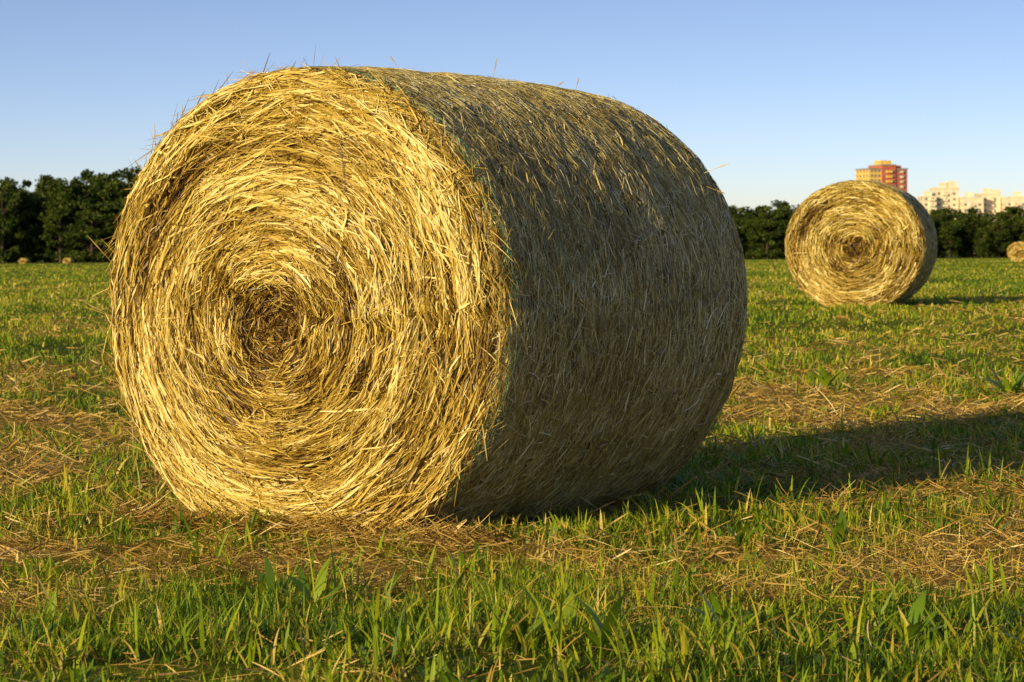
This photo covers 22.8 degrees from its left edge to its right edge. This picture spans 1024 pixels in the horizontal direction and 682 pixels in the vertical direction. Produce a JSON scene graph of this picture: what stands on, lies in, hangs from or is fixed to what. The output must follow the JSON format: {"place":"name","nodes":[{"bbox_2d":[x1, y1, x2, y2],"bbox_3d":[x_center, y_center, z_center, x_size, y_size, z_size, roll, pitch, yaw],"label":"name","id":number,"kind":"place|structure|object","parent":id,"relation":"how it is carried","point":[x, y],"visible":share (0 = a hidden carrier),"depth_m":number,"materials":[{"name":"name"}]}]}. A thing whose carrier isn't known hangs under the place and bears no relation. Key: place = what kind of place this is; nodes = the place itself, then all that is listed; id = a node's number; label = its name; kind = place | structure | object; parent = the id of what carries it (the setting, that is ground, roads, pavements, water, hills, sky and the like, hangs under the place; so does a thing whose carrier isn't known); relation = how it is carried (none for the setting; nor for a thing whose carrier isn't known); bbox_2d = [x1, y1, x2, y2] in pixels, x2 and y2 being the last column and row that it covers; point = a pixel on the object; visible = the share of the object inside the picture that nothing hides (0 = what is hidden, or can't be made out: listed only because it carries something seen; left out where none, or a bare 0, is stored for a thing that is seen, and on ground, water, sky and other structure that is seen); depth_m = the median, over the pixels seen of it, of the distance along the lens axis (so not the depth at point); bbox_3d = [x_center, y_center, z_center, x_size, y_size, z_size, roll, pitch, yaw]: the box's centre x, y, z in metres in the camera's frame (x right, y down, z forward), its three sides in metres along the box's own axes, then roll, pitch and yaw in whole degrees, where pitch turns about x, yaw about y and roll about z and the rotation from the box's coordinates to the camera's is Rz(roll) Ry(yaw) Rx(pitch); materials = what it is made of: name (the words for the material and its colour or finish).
{"place":"outdoors","nodes":[
{"label":"outdoors","id":0,"kind":"place"},
{"bbox_2d":[0,256,1023,681],"bbox_3d":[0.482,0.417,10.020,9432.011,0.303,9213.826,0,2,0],"label":"field ground","id":1,"kind":"structure","parent":0,"point":[528,666],"depth_m":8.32,"materials":[{"name":"green plant"}]},
{"bbox_2d":[18,258,30,263],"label":"hay bale","id":2,"kind":"object","parent":1,"relation":"on","point":[24,260],"visible":0.9,"depth_m":261.85,"materials":[{"name":"plant"}]},
{"bbox_2d":[62,258,74,262],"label":"hay bale","id":3,"kind":"object","parent":1,"relation":"on","point":[67,260],"visible":0.81,"depth_m":259.85,"materials":[{"name":"plant"}]},
{"bbox_2d":[86,46,748,537],"bbox_3d":[-0.260,-0.164,8.832,1.781,1.622,1.857,1,2,33],"label":"hay bale","id":4,"kind":"object","parent":1,"relation":"on","point":[376,294],"visible":0.88,"depth_m":8.18,"materials":[{"name":"plant"}]},
{"bbox_2d":[0,283,1023,681],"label":"straw litter","id":5,"kind":"object","parent":1,"relation":"on","point":[460,537],"visible":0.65,"depth_m":8.01,"materials":[{"name":"beige plant"}]},
{"bbox_2d":[0,165,1023,262],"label":"distant tree line","id":6,"kind":"object","parent":1,"relation":"on","point":[56,220],"visible":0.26,"depth_m":297.21,"materials":[{"name":"green plant"}]},
{"bbox_2d":[0,311,1023,681],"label":"broadleaf weeds","id":7,"kind":"object","parent":1,"relation":"on","point":[916,623],"visible":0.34,"depth_m":6.08,"materials":[{"name":"green plant"}]},
{"bbox_2d":[784,180,938,306],"bbox_3d":[4.189,-1.163,30.398,1.731,1.537,1.637,0,2,15],"label":"hay bale","id":8,"kind":"object","parent":1,"relation":"on","point":[859,241],"visible":0.92,"depth_m":29.71,"materials":[{"name":"plant"}]},
{"bbox_2d":[1007,241,1023,261],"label":"hay bale","id":9,"kind":"object","parent":1,"relation":"on","point":[1015,251],"visible":0.94,"depth_m":164.93,"materials":[{"name":"plant"}]},
{"bbox_2d":[0,0,1023,227],"label":"sky","id":10,"kind":"structure","parent":0,"point":[797,96],"materials":[{"name":"blue"}]},
{"bbox_2d":[855,160,907,191],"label":"apartment tower","id":11,"kind":"structure","parent":0,"point":[887,172],"depth_m":1501.95,"materials":[{"name":"red concrete"}]},
{"bbox_2d":[857,170,905,190],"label":"windows","id":12,"kind":"structure","parent":11,"relation":"in","point":[875,175],"depth_m":1501.42,"materials":[{"name":"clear glass"}]},
{"bbox_2d":[917,191,936,213],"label":"apartment block","id":13,"kind":"structure","parent":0,"point":[927,200],"depth_m":1298.82,"materials":[{"name":"beige concrete"}]},
{"bbox_2d":[929,181,958,218],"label":"apartment block","id":14,"kind":"structure","parent":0,"point":[946,193],"depth_m":1305.07,"materials":[{"name":"beige concrete"}]},
{"bbox_2d":[934,192,955,211],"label":"windows","id":15,"kind":"structure","parent":14,"relation":"in","point":[954,193],"depth_m":1305.10,"materials":[{"name":"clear glass"}]},
{"bbox_2d":[959,192,983,253],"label":"apartment block","id":16,"kind":"structure","parent":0,"point":[968,200],"depth_m":1300.88,"materials":[{"name":"beige concrete"}]},
{"bbox_2d":[964,203,980,211],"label":"windows","id":17,"kind":"structure","parent":16,"relation":"in","point":[965,204],"depth_m":1300.64,"materials":[{"name":"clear glass"}]},
{"bbox_2d":[974,188,1001,221],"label":"apartment block","id":18,"kind":"structure","parent":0,"point":[992,200],"depth_m":1309.25,"materials":[{"name":"beige concrete"}]},
{"bbox_2d":[984,198,995,220],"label":"windows","id":19,"kind":"structure","parent":18,"relation":"in","point":[984,198],"depth_m":1309.24,"materials":[{"name":"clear glass"}]},
{"bbox_2d":[1001,192,1023,212],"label":"apartment block","id":20,"kind":"structure","parent":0,"point":[1016,199],"depth_m":1300.70,"materials":[{"name":"beige concrete"}]}
]}

